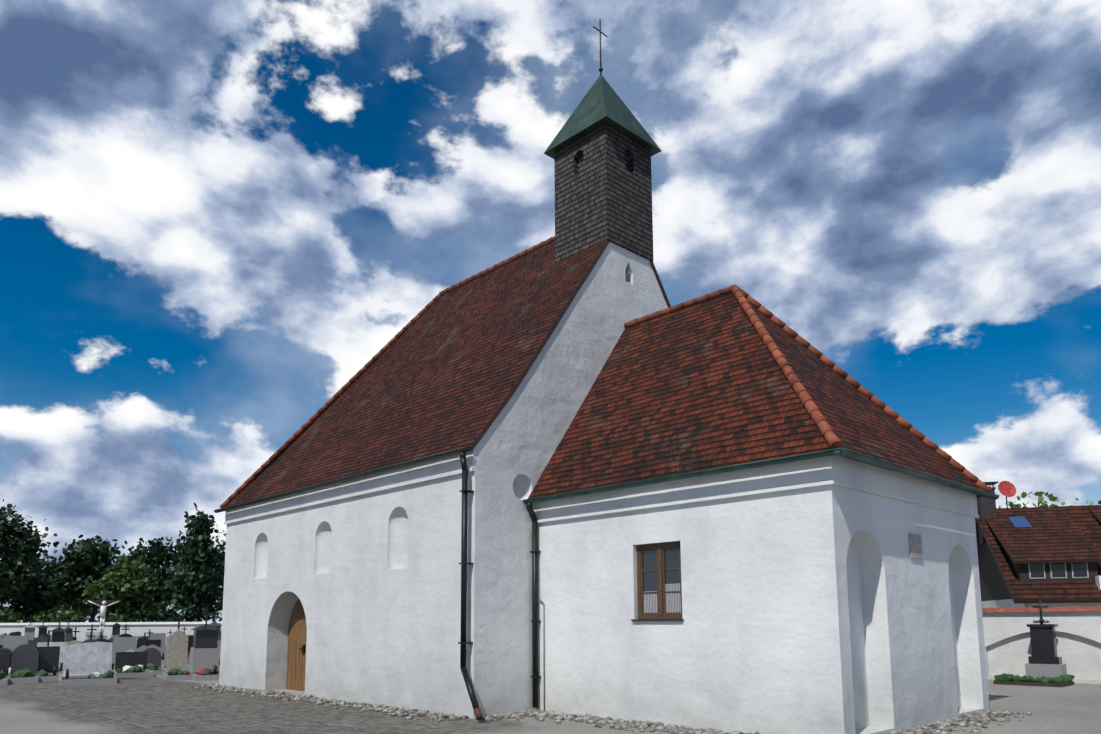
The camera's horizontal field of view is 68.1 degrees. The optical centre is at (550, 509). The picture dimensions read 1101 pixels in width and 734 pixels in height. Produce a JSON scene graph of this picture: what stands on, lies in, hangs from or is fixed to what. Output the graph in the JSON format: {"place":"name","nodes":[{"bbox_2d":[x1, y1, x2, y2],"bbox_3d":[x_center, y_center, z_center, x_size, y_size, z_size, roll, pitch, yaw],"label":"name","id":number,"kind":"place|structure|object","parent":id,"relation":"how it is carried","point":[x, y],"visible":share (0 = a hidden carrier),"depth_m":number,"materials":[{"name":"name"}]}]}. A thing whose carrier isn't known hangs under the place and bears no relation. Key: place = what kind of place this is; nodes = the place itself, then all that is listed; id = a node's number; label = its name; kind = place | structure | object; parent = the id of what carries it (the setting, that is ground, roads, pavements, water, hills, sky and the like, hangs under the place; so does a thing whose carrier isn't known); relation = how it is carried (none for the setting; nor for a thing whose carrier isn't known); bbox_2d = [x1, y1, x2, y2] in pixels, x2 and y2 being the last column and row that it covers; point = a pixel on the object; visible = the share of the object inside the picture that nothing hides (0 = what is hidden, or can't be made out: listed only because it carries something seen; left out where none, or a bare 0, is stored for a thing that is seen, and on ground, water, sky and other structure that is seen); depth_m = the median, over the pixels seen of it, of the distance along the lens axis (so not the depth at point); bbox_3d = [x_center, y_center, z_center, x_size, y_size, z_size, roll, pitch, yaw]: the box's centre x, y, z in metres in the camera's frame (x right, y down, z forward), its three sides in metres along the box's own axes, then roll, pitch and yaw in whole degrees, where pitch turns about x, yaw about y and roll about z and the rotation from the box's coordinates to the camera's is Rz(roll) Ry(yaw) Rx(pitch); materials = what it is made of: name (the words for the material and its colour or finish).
{"place":"outdoors","nodes":[
{"label":"outdoors","id":0,"kind":"place"},
{"bbox_2d":[0,669,1100,733],"bbox_3d":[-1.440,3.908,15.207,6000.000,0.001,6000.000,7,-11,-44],"label":"ground","id":1,"kind":"structure","parent":0,"point":[156,704],"depth_m":15.90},
{"bbox_2d":[0,633,10,644],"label":"grave","id":2,"kind":"object","parent":1,"relation":"on","point":[1,639],"visible":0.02,"depth_m":45.10,"materials":[{"name":"grey stone"}]},
{"bbox_2d":[0,649,11,684],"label":"grave","id":3,"kind":"object","parent":1,"relation":"on","point":[4,661],"visible":0.81,"depth_m":25.82,"materials":[{"name":"black stone"}]},
{"bbox_2d":[8,652,11,673],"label":"grave","id":4,"kind":"object","parent":1,"relation":"on","point":[10,662],"visible":0.04,"depth_m":28.58,"materials":[{"name":"black stone"}]},
{"bbox_2d":[0,606,25,622],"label":"bush","id":5,"kind":"object","parent":1,"relation":"on","point":[5,613],"visible":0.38,"depth_m":62.38,"materials":[{"name":"green plant"}]},
{"bbox_2d":[9,631,20,635],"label":"grave","id":6,"kind":"object","parent":1,"relation":"on","point":[18,633],"visible":0.08,"depth_m":54.04,"materials":[{"name":"black stone"}]},
{"bbox_2d":[3,636,28,650],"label":"grave","id":7,"kind":"object","parent":1,"relation":"on","point":[12,643],"visible":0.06,"depth_m":34.45,"materials":[{"name":"grey stone"}]},
{"bbox_2d":[2,644,39,683],"bbox_3d":[-16.852,4.903,26.040,0.950,1.150,2.060,4,-9,-30],"label":"grave","id":8,"kind":"object","parent":1,"relation":"on","point":[24,660],"visible":0.81,"depth_m":26.62,"materials":[{"name":"stone"}]},
{"bbox_2d":[23,614,35,639],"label":"gravestone","id":9,"kind":"object","parent":1,"relation":"on","point":[30,630],"visible":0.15,"depth_m":46.25,"materials":[{"name":"grey stone"}]},
{"bbox_2d":[0,499,59,609],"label":"tree","id":10,"kind":"object","parent":1,"relation":"on","point":[19,549],"visible":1,"depth_m":65.19,"materials":[{"name":"green plant"}]},
{"bbox_2d":[0,553,73,622],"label":"tree","id":11,"kind":"object","parent":1,"relation":"on","point":[28,604],"visible":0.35,"depth_m":71.18,"materials":[{"name":"green plant"}]},
{"bbox_2d":[33,637,51,646],"bbox_3d":[-19.666,5.594,31.429,0.950,1.275,2.060,4,-9,-31],"label":"gravestone","id":12,"kind":"object","parent":1,"relation":"on","point":[39,639],"depth_m":32.13,"materials":[{"name":"stone"}]},
{"bbox_2d":[38,617,47,635],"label":"gravestone","id":13,"kind":"object","parent":1,"relation":"on","point":[42,629],"visible":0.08,"depth_m":54.92,"materials":[{"name":"black stone"}]},
{"bbox_2d":[26,630,61,681],"bbox_3d":[-16.461,4.751,26.604,0.950,1.600,2.060,4,-9,-30],"label":"grave","id":14,"kind":"object","parent":1,"relation":"on","point":[48,664],"visible":0.75,"depth_m":27.22,"materials":[{"name":"black stone"}]},
{"bbox_2d":[37,642,67,674],"bbox_3d":[-17.873,5.323,29.020,1.160,1.139,2.060,3,-9,-25],"label":"grave","id":15,"kind":"object","parent":1,"relation":"on","point":[62,645],"visible":0.23,"depth_m":29.83,"materials":[{"name":"stone"}]},
{"bbox_2d":[50,614,66,641],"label":"grave","id":16,"kind":"object","parent":1,"relation":"on","point":[59,633],"visible":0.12,"depth_m":35.53,"materials":[{"name":"black stone"}]},
{"bbox_2d":[31,606,85,622],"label":"bush","id":17,"kind":"object","parent":1,"relation":"on","point":[66,615],"visible":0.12,"depth_m":62.13,"materials":[{"name":"green plant"}]},
{"bbox_2d":[36,599,98,620],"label":"tree","id":18,"kind":"object","parent":1,"relation":"on","point":[85,615],"visible":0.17,"depth_m":88.40,"materials":[{"name":"green plant"}]},
{"bbox_2d":[65,633,72,641],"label":"grave","id":19,"kind":"object","parent":1,"relation":"on","point":[68,637],"visible":0.06,"depth_m":43.44,"materials":[{"name":"stone"}]},
{"bbox_2d":[65,619,73,632],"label":"gravestone","id":20,"kind":"object","parent":1,"relation":"on","point":[68,629],"visible":0.15,"depth_m":56.47,"materials":[{"name":"black stone"}]},
{"bbox_2d":[68,627,81,645],"bbox_3d":[-19.029,5.522,32.427,1.348,1.681,2.060,3,-9,-26],"label":"gravestone","id":21,"kind":"object","parent":1,"relation":"on","point":[73,642],"visible":0.21,"depth_m":33.19,"materials":[{"name":"stone"}]},
{"bbox_2d":[58,642,116,685],"bbox_3d":[-14.368,4.756,25.331,1.550,1.220,2.200,4,-9,-30],"label":"gravestone","id":22,"kind":"object","parent":1,"relation":"on","point":[88,663],"visible":1,"depth_m":25.80,"materials":[{"name":"stone"}]},
{"bbox_2d":[82,624,99,642],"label":"grave","id":23,"kind":"object","parent":1,"relation":"on","point":[90,640],"visible":0.17,"depth_m":30.63,"materials":[{"name":"stone"}]},
{"bbox_2d":[85,632,99,639],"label":"grave","id":24,"kind":"object","parent":1,"relation":"on","point":[93,633],"visible":0.02,"depth_m":48.14,"materials":[{"name":"stone"}]},
{"bbox_2d":[36,534,151,621],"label":"tree","id":25,"kind":"object","parent":1,"relation":"on","point":[84,563],"visible":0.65,"depth_m":66.89,"materials":[{"name":"green plant"}]},
{"bbox_2d":[88,635,106,639],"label":"grave","id":26,"kind":"object","parent":1,"relation":"on","point":[98,637],"visible":0.04,"depth_m":44.58,"materials":[{"name":"stone"}]},
{"bbox_2d":[86,588,120,669],"bbox_3d":[-17.303,4.625,31.400,1.200,3.160,0.720,4,-9,-30],"label":"crucifix","id":27,"kind":"object","parent":1,"relation":"on","point":[103,601],"visible":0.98,"depth_m":31.34,"materials":[{"name":"white stone"}]},
{"bbox_2d":[0,624,221,641],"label":"cemetery wall","id":28,"kind":"structure","parent":1,"relation":"on","point":[137,630],"depth_m":59.93,"materials":[{"name":"paint"}]},
{"bbox_2d":[0,622,221,624],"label":"wall coping","id":29,"kind":"object","parent":28,"relation":"on","point":[109,623],"depth_m":60.03,"materials":[{"name":"white concrete"}]},
{"bbox_2d":[94,610,135,621],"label":"bush","id":30,"kind":"object","parent":1,"relation":"on","point":[112,618],"visible":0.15,"depth_m":61.96,"materials":[{"name":"green plant"}]},
{"bbox_2d":[111,615,121,637],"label":"gravestone","id":31,"kind":"object","parent":1,"relation":"on","point":[116,626],"visible":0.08,"depth_m":58.16,"materials":[{"name":"black stone"}]},
{"bbox_2d":[110,642,125,668],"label":"grave","id":32,"kind":"object","parent":1,"relation":"on","point":[118,646],"visible":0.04,"depth_m":34.42,"materials":[{"name":"grey stone"}]},
{"bbox_2d":[82,553,164,620],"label":"tree","id":33,"kind":"object","parent":1,"relation":"on","point":[130,585],"visible":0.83,"depth_m":63.05,"materials":[{"name":"green plant"}]},
{"bbox_2d":[113,625,136,651],"bbox_3d":[-19.328,6.119,36.960,1.161,1.730,2.060,4,-9,-27],"label":"grave","id":34,"kind":"object","parent":1,"relation":"on","point":[131,642],"visible":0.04,"depth_m":37.72,"materials":[{"name":"grey stone"}]},
{"bbox_2d":[118,624,132,636],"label":"gravestone","id":35,"kind":"object","parent":1,"relation":"on","point":[123,635],"visible":0.08,"depth_m":45.49,"materials":[{"name":"black stone"}]},
{"bbox_2d":[112,651,153,677],"bbox_3d":[-14.487,5.364,28.226,1.200,0.800,2.060,4,-9,-30],"label":"grave","id":36,"kind":"object","parent":1,"relation":"on","point":[130,664],"visible":0.96,"depth_m":28.70,"materials":[{"name":"black stone"}]},
{"bbox_2d":[113,536,182,617],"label":"tree","id":37,"kind":"object","parent":1,"relation":"on","point":[158,553],"visible":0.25,"depth_m":70.59,"materials":[{"name":"green plant"}]},
{"bbox_2d":[133,632,163,663],"bbox_3d":[-17.010,5.898,34.303,1.142,1.420,2.060,5,-9,-33],"label":"grave","id":38,"kind":"object","parent":1,"relation":"on","point":[142,648],"visible":0.1,"depth_m":34.94,"materials":[{"name":"grey stone"}]},
{"bbox_2d":[137,629,160,647],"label":"grave","id":39,"kind":"object","parent":1,"relation":"on","point":[149,642],"visible":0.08,"depth_m":42.37,"materials":[{"name":"black stone"}]},
{"bbox_2d":[143,648,165,674],"bbox_3d":[-14.458,5.500,29.585,0.950,0.900,2.060,4,-9,-30],"label":"grave","id":40,"kind":"object","parent":1,"relation":"on","point":[154,660],"visible":0.73,"depth_m":30.24,"materials":[{"name":"stone"}]},
{"bbox_2d":[148,644,164,662],"bbox_3d":[-18.393,6.683,37.733,1.330,0.812,2.060,4,-9,-30],"label":"gravestone","id":41,"kind":"object","parent":1,"relation":"on","point":[162,651],"visible":0.19,"depth_m":38.48,"materials":[{"name":"grey stone"}]},
{"bbox_2d":[148,633,165,648],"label":"gravestone","id":42,"kind":"object","parent":1,"relation":"on","point":[158,636],"depth_m":46.87,"materials":[{"name":"grey stone"}]},
{"bbox_2d":[123,598,204,621],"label":"bush","id":43,"kind":"object","parent":1,"relation":"on","point":[157,613],"visible":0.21,"depth_m":62.32,"materials":[{"name":"green plant"}]},
{"bbox_2d":[161,645,189,670],"bbox_3d":[-14.697,5.811,31.944,0.973,0.926,2.060,3,-9,-26],"label":"grave","id":44,"kind":"object","parent":1,"relation":"on","point":[165,662],"visible":0.12,"depth_m":32.45,"materials":[{"name":"grey stone"}]},
{"bbox_2d":[161,613,198,680],"bbox_3d":[-12.224,4.489,26.907,0.950,2.150,2.060,4,-9,-30],"label":"gravestone","id":45,"kind":"object","parent":1,"relation":"on","point":[177,653],"visible":0.88,"depth_m":27.48,"materials":[{"name":"stone"}]},
{"bbox_2d":[181,626,191,654],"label":"gravestone","id":46,"kind":"object","parent":1,"relation":"on","point":[189,636],"visible":0.19,"depth_m":47.69,"materials":[{"name":"black stone"}]},
{"bbox_2d":[188,640,189,659],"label":"grave","id":47,"kind":"object","parent":1,"relation":"on","point":[188,649],"visible":0.04,"depth_m":39.85,"materials":[{"name":"black stone"}]},
{"bbox_2d":[161,502,224,621],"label":"conifer tree","id":48,"kind":"object","parent":1,"relation":"on","point":[194,584],"visible":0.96,"depth_m":63.77,"materials":[{"name":"green plant"}]},
{"bbox_2d":[172,530,225,621],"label":"tree","id":49,"kind":"object","parent":1,"relation":"on","point":[219,590],"visible":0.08,"depth_m":72.44,"materials":[{"name":"green plant"}]},
{"bbox_2d":[190,607,221,680],"bbox_3d":[-11.334,4.399,26.967,1.000,2.335,2.340,4,-9,-30],"label":"gravestone","id":50,"kind":"object","parent":1,"relation":"on","point":[204,659],"visible":0.79,"depth_m":27.20,"materials":[{"name":"black stone"}]},
{"bbox_2d":[209,609,221,651],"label":"grave","id":51,"kind":"object","parent":1,"relation":"on","point":[216,624],"visible":0.12,"depth_m":37.12,"materials":[{"name":"stone"}]},
{"bbox_2d":[214,553,224,589],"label":"tree","id":52,"kind":"object","parent":1,"relation":"on","point":[222,568],"depth_m":65.23,"materials":[{"name":"green plant"}]},
{"bbox_2d":[267,689,304,695],"bbox_3d":[-6.512,4.697,20.876,0.680,0.035,2.160,7,-11,-44],"label":"door threshold","id":53,"kind":"object","parent":1,"relation":"on","point":[296,692],"depth_m":21.04,"materials":[{"name":"grey stone"}]},
{"bbox_2d":[219,242,989,733],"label":"chapel nave walls","id":54,"kind":"structure","parent":1,"relation":"on","point":[825,610],"depth_m":15.71,"materials":[{"name":"white paint"}]},
{"bbox_2d":[286,599,306,690],"bbox_3d":[-6.317,3.452,21.244,0.113,2.560,2.120,7,-11,-44],"label":"door","id":55,"kind":"structure","parent":54,"relation":"attached to","point":[296,657],"depth_m":21.59,"materials":[{"name":"brown wood"}]},
{"bbox_2d":[299,645,305,653],"bbox_3d":[-6.469,3.643,21.237,0.110,0.220,0.120,7,-11,-44],"label":"door handle","id":56,"kind":"object","parent":55,"relation":"attached to","point":[303,648],"visible":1,"depth_m":21.22,"materials":[{"name":"grey metal"}]},
{"bbox_2d":[219,293,441,507],"bbox_3d":[-6.589,-3.424,24.904,6.545,6.966,0.162,0,-8,-5],"label":"nave hip","id":57,"kind":"object","parent":54,"relation":"attached to","point":[297,434],"visible":0.88,"depth_m":24.77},
{"bbox_2d":[214,447,470,512],"bbox_3d":[-5.768,-0.547,19.968,0.164,0.080,12.015,7,-11,-44],"label":"gutter","id":58,"kind":"object","parent":54,"relation":"attached to","point":[397,466],"visible":1,"depth_m":18.54,"materials":[{"name":"green metal"}]},
{"bbox_2d":[225,240,670,506],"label":"roof","id":59,"kind":"structure","parent":54,"relation":"on","point":[448,371],"depth_m":20.46,"materials":[{"name":"red tile"}]},
{"bbox_2d":[439,236,554,294],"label":"ridge tiles","id":60,"kind":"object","parent":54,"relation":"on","point":[502,263],"depth_m":23.51,"materials":[{"name":"tile"}]},
{"bbox_2d":[458,452,540,709],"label":"downpipes","id":61,"kind":"object","parent":54,"relation":"attached to","point":[463,642],"visible":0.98,"depth_m":15.72,"materials":[{"name":"black metal"}]},
{"bbox_2d":[474,708,482,719],"bbox_3d":[-1.300,3.679,14.652,0.128,0.218,0.208,4,-9,-32],"label":"pipe shoe","id":62,"kind":"object","parent":61,"relation":"attached to","point":[478,714],"visible":1,"depth_m":14.61,"materials":[{"name":"brown ceramic"}]},
{"bbox_2d":[538,597,544,710],"bbox_3d":[-0.200,2.885,16.290,0.176,2.307,0.022,-4,-9,27],"label":"conductor wire","id":63,"kind":"object","parent":54,"relation":"attached to","point":[543,654],"visible":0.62,"depth_m":16.24,"materials":[{"name":"silver metal"}]},
{"bbox_2d":[224,448,978,523],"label":"chapel cornice bands","id":64,"kind":"object","parent":54,"relation":"attached to","point":[841,471],"visible":0.65,"depth_m":14.75,"materials":[{"name":"white paint"}]},
{"bbox_2d":[523,448,999,503],"bbox_3d":[4.236,-0.203,16.500,6.750,0.080,6.860,7,-11,-44],"label":"gutter","id":65,"kind":"object","parent":64,"relation":"attached to","point":[872,461],"visible":1,"depth_m":13.56,"materials":[{"name":"metal"}]},
{"bbox_2d":[731,285,841,448],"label":"hip ridge tiles","id":66,"kind":"object","parent":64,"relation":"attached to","point":[827,432],"visible":0.98,"depth_m":13.84,"materials":[{"name":"tile"}]},
{"bbox_2d":[735,284,991,491],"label":"hip ridge tiles","id":67,"kind":"object","parent":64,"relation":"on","point":[869,395],"visible":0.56,"depth_m":16.80,"materials":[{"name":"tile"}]},
{"bbox_2d":[554,123,653,262],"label":"bell tower","id":68,"kind":"structure","parent":54,"relation":"on","point":[603,184],"depth_m":20.13,"materials":[{"name":"grey wood"}]},
{"bbox_2d":[543,75,660,158],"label":"tower roof","id":69,"kind":"structure","parent":68,"relation":"on","point":[601,103],"depth_m":20.55,"materials":[{"name":"green metal"}]},
{"bbox_2d":[593,19,607,74],"bbox_3d":[1.313,-12.128,21.392,0.540,1.680,0.120,7,-11,-44],"label":"cross","id":70,"kind":"object","parent":69,"relation":"on","point":[600,69],"visible":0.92,"depth_m":21.36,"materials":[{"name":"black metal"}]},
{"bbox_2d":[631,619,683,620],"bbox_3d":[1.919,1.950,14.350,0.190,0.038,1.130,7,-11,-44],"label":"window sill","id":71,"kind":"structure","parent":54,"relation":"attached to","point":[657,619],"depth_m":14.26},
{"bbox_2d":[636,541,681,618],"bbox_3d":[1.975,1.273,14.502,0.082,1.350,1.070,7,-11,-44],"label":"window frame","id":72,"kind":"object","parent":54,"relation":"attached to","point":[660,548],"visible":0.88,"depth_m":14.51,"materials":[{"name":"brown wood"}]},
{"bbox_2d":[643,548,679,591],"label":"window panes","id":73,"kind":"structure","parent":72,"relation":"in","point":[650,563],"depth_m":14.60,"materials":[{"name":"grey glass"}]},
{"bbox_2d":[908,533,922,558],"bbox_3d":[6.322,0.634,14.114,0.490,0.420,0.040,7,-11,-44],"label":"plaque","id":74,"kind":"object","parent":54,"relation":"attached to","point":[915,545],"depth_m":14.07,"materials":[{"name":"stone"}]},
{"bbox_2d":[213,683,1005,733],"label":"weed tufts","id":75,"kind":"object","parent":1,"relation":"on","point":[446,717],"visible":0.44,"depth_m":15.16,"materials":[{"name":"green plant"}]},
{"bbox_2d":[190,683,1031,733],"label":"pebble strip","id":76,"kind":"object","parent":1,"relation":"on","point":[981,718],"visible":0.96,"depth_m":14.97,"materials":[{"name":"grey gravel"}]},
{"bbox_2d":[993,673,1074,686],"bbox_3d":[13.260,4.636,22.335,1.354,0.315,1.723,7,-11,-44],"label":"flower bed","id":77,"kind":"object","parent":1,"relation":"on","point":[1042,681],"visible":1,"depth_m":21.88,"materials":[{"name":"green plant"}]},
{"bbox_2d":[999,491,1075,507],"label":"tree","id":78,"kind":"object","parent":1,"relation":"on","point":[1051,497],"depth_m":63.62,"materials":[{"name":"green plant"}]},
{"bbox_2d":[1025,599,1066,678],"bbox_3d":[13.953,3.704,23.052,0.500,2.350,0.900,7,-11,-44],"label":"gravestone","id":79,"kind":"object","parent":1,"relation":"on","point":[1044,659],"visible":0.98,"depth_m":22.90,"materials":[{"name":"black stone"}]},
{"bbox_2d":[1075,498,1100,504],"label":"tree","id":80,"kind":"object","parent":1,"relation":"on","point":[1091,502],"depth_m":63.59,"materials":[{"name":"green plant"}]},
{"bbox_2d":[0,0,1100,622],"label":"sky","id":81,"kind":"structure","parent":0,"point":[215,214],"materials":[{"name":"blue"}]},
{"bbox_2d":[644,583,680,612],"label":"curtains","id":82,"kind":"object","parent":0,"point":[673,603],"visible":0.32,"depth_m":14.36,"materials":[{"name":"white fabric"}]},
{"bbox_2d":[528,293,983,498],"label":"roof","id":83,"kind":"structure","parent":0,"point":[705,385],"depth_m":15.59,"materials":[{"name":"red tile"}]},
{"bbox_2d":[624,285,732,327],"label":"ridge tiles","id":84,"kind":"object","parent":83,"relation":"on","point":[712,295],"depth_m":18.32,"materials":[{"name":"tile"}]},
{"bbox_2d":[977,541,1100,606],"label":"house","id":85,"kind":"structure","parent":0,"point":[992,585],"depth_m":36.85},
{"bbox_2d":[981,599,1027,607],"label":"wall","id":86,"kind":"structure","parent":85,"relation":"attached to","point":[1007,603],"depth_m":35.62,"materials":[{"name":"white paint"}]},
{"bbox_2d":[975,505,1100,603],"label":"house roof","id":87,"kind":"structure","parent":85,"relation":"on","point":[1085,520],"depth_m":33.37,"materials":[{"name":"red tile"}]},
{"bbox_2d":[977,481,998,542],"bbox_3d":[19.830,0.146,36.999,0.960,2.710,0.800,-2,-8,12],"label":"house chimney","id":88,"kind":"object","parent":87,"relation":"on","point":[986,506],"visible":0.4,"depth_m":36.79,"materials":[{"name":"grey metal"}]},
{"bbox_2d":[998,481,1015,509],"bbox_3d":[20.857,-0.480,37.065,0.811,1.756,0.500,-2,-8,12],"label":"satellite dish","id":89,"kind":"object","parent":87,"relation":"on","point":[1007,488],"visible":0.98,"depth_m":37.25,"materials":[{"name":"red metal"}]},
{"bbox_2d":[1005,550,1097,582],"bbox_3d":[20.954,1.628,34.864,2.850,3.418,3.550,-2,-8,12],"label":"dormer","id":90,"kind":"object","parent":87,"relation":"on","point":[1022,572],"depth_m":33.04,"materials":[{"name":"tile"}]},
{"bbox_2d":[1028,563,1088,578],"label":"dormer windows","id":91,"kind":"structure","parent":90,"relation":"in","point":[1058,570],"depth_m":32.96,"materials":[{"name":"grey glass"}]},
{"bbox_2d":[985,508,1100,563],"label":"house roof","id":92,"kind":"structure","parent":85,"relation":"on","point":[1055,535],"depth_m":34.44,"materials":[{"name":"red tile"}]},
{"bbox_2d":[1008,517,1031,527],"bbox_3d":[20.675,0.574,35.862,0.650,0.608,0.883,-2,-8,12],"label":"skylight","id":93,"kind":"object","parent":92,"relation":"on","point":[1019,522],"visible":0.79,"depth_m":35.80,"materials":[{"name":"blue glass"}]},
{"bbox_2d":[1088,507,1100,522],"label":"roof","id":94,"kind":"structure","parent":85,"relation":"attached to","point":[1095,512],"depth_m":35.92,"materials":[{"name":"red tile"}]},
{"bbox_2d":[982,611,1100,683],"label":"cemetery wall","id":95,"kind":"structure","parent":0,"point":[1007,642],"depth_m":23.32,"materials":[{"name":"paint"}]},
{"bbox_2d":[982,606,1100,611],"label":"wall coping","id":96,"kind":"object","parent":95,"relation":"on","point":[1055,609],"depth_m":23.43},
{"bbox_2d":[1095,576,1100,589],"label":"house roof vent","id":97,"kind":"object","parent":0,"point":[1098,580],"visible":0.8,"depth_m":32.30,"materials":[{"name":"white"}]}
]}

